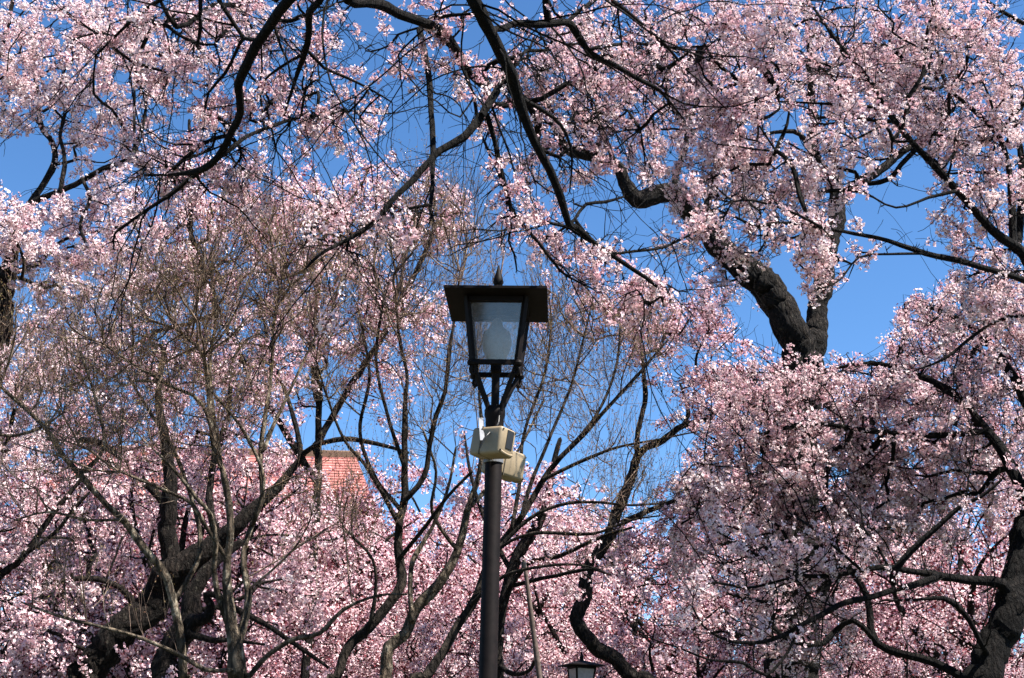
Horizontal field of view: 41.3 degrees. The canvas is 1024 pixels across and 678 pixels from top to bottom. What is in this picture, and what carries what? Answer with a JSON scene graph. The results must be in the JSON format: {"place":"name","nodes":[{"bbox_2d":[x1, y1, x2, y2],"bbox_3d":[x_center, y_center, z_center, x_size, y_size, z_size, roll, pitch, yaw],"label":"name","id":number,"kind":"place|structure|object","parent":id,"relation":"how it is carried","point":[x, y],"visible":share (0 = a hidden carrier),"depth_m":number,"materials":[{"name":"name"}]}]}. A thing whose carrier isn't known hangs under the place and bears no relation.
{"place":"outdoors","nodes":[
{"label":"outdoors","id":0,"kind":"place"},
{"bbox_2d":[25,445,384,677],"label":"wooden hall","id":1,"kind":"structure","parent":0,"point":[326,465],"depth_m":39.76,"materials":[{"name":"paint"}]},
{"bbox_2d":[0,0,1023,677],"label":"sky","id":2,"kind":"structure","parent":0,"point":[862,309],"materials":[{"name":"blue"}]},
{"label":"ground","id":3,"kind":"structure","parent":0,"visible":0},
{"bbox_2d":[0,406,130,677],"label":"cherry tree","id":4,"kind":"object","parent":3,"relation":"on","point":[27,643],"visible":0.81,"depth_m":11.43,"materials":[{"name":"pink plant"}]},
{"bbox_2d":[0,469,145,677],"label":"cherry tree","id":5,"kind":"object","parent":3,"relation":"on","point":[26,674],"visible":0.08,"depth_m":19.77,"materials":[{"name":"pink plant"}]},
{"bbox_2d":[0,218,203,677],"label":"maple tree","id":6,"kind":"object","parent":3,"relation":"on","point":[147,552],"visible":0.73,"depth_m":9.82,"materials":[{"name":"plant"}]},
{"bbox_2d":[0,464,261,677],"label":"cherry tree","id":7,"kind":"object","parent":3,"relation":"on","point":[76,575],"visible":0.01,"depth_m":22.30,"materials":[{"name":"pink plant"}]},
{"bbox_2d":[0,0,275,482],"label":"cherry tree","id":8,"kind":"object","parent":3,"relation":"on","point":[23,215],"visible":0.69,"depth_m":12.56,"materials":[{"name":"pink plant"}]},
{"bbox_2d":[0,426,357,677],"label":"cherry tree","id":9,"kind":"object","parent":3,"relation":"on","point":[101,607],"visible":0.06,"depth_m":20.38,"materials":[{"name":"pink plant"}]},
{"bbox_2d":[26,557,366,677],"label":"cherry tree","id":10,"kind":"object","parent":3,"relation":"on","point":[260,651],"visible":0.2,"depth_m":17.14,"materials":[{"name":"pink plant"}]},
{"bbox_2d":[0,413,407,677],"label":"cherry tree","id":11,"kind":"object","parent":3,"relation":"on","point":[182,534],"visible":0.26,"depth_m":17.86,"materials":[{"name":"pink plant"}]},
{"bbox_2d":[0,296,418,677],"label":"cherry tree","id":12,"kind":"object","parent":3,"relation":"on","point":[93,661],"visible":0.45,"depth_m":13.21,"materials":[{"name":"pink plant"}]},
{"bbox_2d":[0,415,435,677],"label":"cherry tree","id":13,"kind":"object","parent":3,"relation":"on","point":[136,508],"visible":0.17,"depth_m":19.06,"materials":[{"name":"pink plant"}]},
{"bbox_2d":[0,126,452,677],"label":"maple tree","id":14,"kind":"object","parent":3,"relation":"on","point":[226,604],"visible":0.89,"depth_m":9.56,"materials":[{"name":"brown plant"}]},
{"bbox_2d":[0,448,470,677],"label":"cherry tree","id":15,"kind":"object","parent":3,"relation":"on","point":[406,524],"visible":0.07,"depth_m":19.96,"materials":[{"name":"pink plant"}]},
{"bbox_2d":[3,114,478,677],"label":"cherry tree","id":16,"kind":"object","parent":3,"relation":"on","point":[319,426],"visible":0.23,"depth_m":17.82,"materials":[{"name":"pink plant"}]},
{"bbox_2d":[100,497,388,677],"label":"cherry tree","id":17,"kind":"object","parent":3,"relation":"on","point":[196,616],"visible":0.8,"depth_m":11.91,"materials":[{"name":"pink plant"}]},
{"bbox_2d":[134,484,504,677],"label":"cherry tree","id":18,"kind":"object","parent":3,"relation":"on","point":[450,592],"visible":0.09,"depth_m":19.34,"materials":[{"name":"pink plant"}]},
{"bbox_2d":[240,476,531,677],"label":"cherry tree","id":19,"kind":"object","parent":3,"relation":"on","point":[415,586],"depth_m":23.42,"materials":[{"name":"pink plant"}]},
{"bbox_2d":[274,119,515,677],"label":"maple tree","id":20,"kind":"object","parent":3,"relation":"on","point":[377,617],"visible":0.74,"depth_m":10.98,"materials":[{"name":"brown plant"}]},
{"bbox_2d":[0,0,812,485],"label":"cherry tree","id":21,"kind":"object","parent":3,"relation":"on","point":[524,98],"visible":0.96,"depth_m":8.31,"materials":[{"name":"pink plant"}]},
{"bbox_2d":[263,588,566,677],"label":"cherry tree","id":22,"kind":"object","parent":3,"relation":"on","point":[346,673],"visible":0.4,"depth_m":17.81,"materials":[{"name":"pink plant"}]},
{"bbox_2d":[247,443,589,677],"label":"cherry tree","id":23,"kind":"object","parent":3,"relation":"on","point":[412,474],"visible":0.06,"depth_m":26.29,"materials":[{"name":"pink plant"}]},
{"bbox_2d":[354,140,566,677],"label":"maple tree","id":24,"kind":"object","parent":3,"relation":"on","point":[394,642],"visible":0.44,"depth_m":11.37,"materials":[{"name":"plant"}]},
{"bbox_2d":[289,499,657,677],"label":"cherry tree","id":25,"kind":"object","parent":3,"relation":"on","point":[469,575],"visible":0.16,"depth_m":20.47,"materials":[{"name":"pink plant"}]},
{"bbox_2d":[444,265,547,677],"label":"street lamp","id":26,"kind":"object","parent":3,"relation":"on","point":[497,303],"visible":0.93,"depth_m":7.25,"materials":[{"name":"black metal"}]},
{"bbox_2d":[470,415,515,459],"bbox_3d":[-0.108,0.511,7.126,0.205,0.259,0.300,8,-20,-19],"label":"loudspeaker","id":27,"kind":"object","parent":26,"relation":"attached to","point":[494,442],"visible":1,"depth_m":7.03,"materials":[{"name":"beige plastic"}]},
{"bbox_2d":[481,451,526,482],"bbox_3d":[-0.062,0.664,7.302,0.170,0.176,0.316,-12,-22,34],"label":"loudspeaker","id":28,"kind":"object","parent":26,"relation":"attached to","point":[513,468],"visible":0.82,"depth_m":7.30,"materials":[{"name":"beige plastic"}]},
{"bbox_2d":[349,583,676,677],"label":"cherry tree","id":29,"kind":"object","parent":3,"relation":"on","point":[422,628],"visible":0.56,"depth_m":17.82,"materials":[{"name":"pink plant"}]},
{"bbox_2d":[521,559,541,677],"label":"support pole","id":30,"kind":"object","parent":3,"relation":"on","point":[533,635],"visible":0.91,"depth_m":12.30,"materials":[{"name":"brown wood"}]},
{"bbox_2d":[422,425,645,677],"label":"cherry tree","id":31,"kind":"object","parent":3,"relation":"on","point":[510,583],"visible":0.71,"depth_m":13.33,"materials":[{"name":"pink plant"}]},
{"bbox_2d":[381,441,745,677],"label":"cherry tree","id":32,"kind":"object","parent":3,"relation":"on","point":[537,505],"visible":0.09,"depth_m":25.98,"materials":[{"name":"pink plant"}]},
{"bbox_2d":[410,197,720,677],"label":"maple tree","id":33,"kind":"object","parent":3,"relation":"on","point":[515,527],"visible":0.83,"depth_m":10.86,"materials":[{"name":"brown plant"}]},
{"bbox_2d":[408,509,735,677],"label":"cherry tree","id":34,"kind":"object","parent":3,"relation":"on","point":[655,586],"visible":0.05,"depth_m":25.11,"materials":[{"name":"pink plant"}]},
{"bbox_2d":[558,651,605,677],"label":"street lamp","id":35,"kind":"object","parent":3,"relation":"on","point":[581,668],"visible":1,"depth_m":14.83,"materials":[{"name":"black metal"}]},
{"bbox_2d":[474,511,847,677],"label":"cherry tree","id":36,"kind":"object","parent":3,"relation":"on","point":[596,593],"visible":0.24,"depth_m":19.97,"materials":[{"name":"pink plant"}]},
{"bbox_2d":[532,258,850,677],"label":"cherry tree","id":37,"kind":"object","parent":3,"relation":"on","point":[596,648],"visible":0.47,"depth_m":17.36,"materials":[{"name":"pink plant"}]},
{"bbox_2d":[577,592,842,677],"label":"cherry tree","id":38,"kind":"object","parent":3,"relation":"on","point":[721,654],"visible":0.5,"depth_m":17.95,"materials":[{"name":"pink plant"}]},
{"bbox_2d":[543,471,954,677],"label":"cherry tree","id":39,"kind":"object","parent":3,"relation":"on","point":[628,605],"visible":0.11,"depth_m":22.67,"materials":[{"name":"pink plant"}]},
{"bbox_2d":[499,0,1007,677],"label":"cherry tree","id":40,"kind":"object","parent":3,"relation":"on","point":[797,330],"visible":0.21,"depth_m":14.93,"materials":[{"name":"pink plant"}]},
{"bbox_2d":[536,206,1023,677],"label":"cherry tree","id":41,"kind":"object","parent":3,"relation":"on","point":[998,636],"visible":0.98,"depth_m":10.36,"materials":[{"name":"pink plant"}]},
{"bbox_2d":[601,0,1023,475],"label":"cherry tree","id":42,"kind":"object","parent":3,"relation":"on","point":[867,76],"visible":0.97,"depth_m":9.08,"materials":[{"name":"pink plant"}]},
{"bbox_2d":[650,261,1023,631],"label":"cherry tree","id":43,"kind":"object","parent":3,"relation":"on","point":[1004,485],"visible":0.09,"depth_m":17.91,"materials":[{"name":"pink plant"}]},
{"bbox_2d":[660,455,1023,677],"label":"cherry tree","id":44,"kind":"object","parent":3,"relation":"on","point":[894,608],"visible":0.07,"depth_m":24.61,"materials":[{"name":"pink plant"}]},
{"bbox_2d":[754,596,1023,677],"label":"cherry tree","id":45,"kind":"object","parent":3,"relation":"on","point":[1009,670],"visible":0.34,"depth_m":18.82,"materials":[{"name":"pink plant"}]},
{"bbox_2d":[766,439,1023,677],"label":"cherry tree","id":46,"kind":"object","parent":3,"relation":"on","point":[971,604],"visible":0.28,"depth_m":21.17,"materials":[{"name":"pink plant"}]},
{"bbox_2d":[853,476,1023,677],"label":"cherry tree","id":47,"kind":"object","parent":3,"relation":"on","point":[939,640],"visible":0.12,"depth_m":23.38,"materials":[{"name":"pink plant"}]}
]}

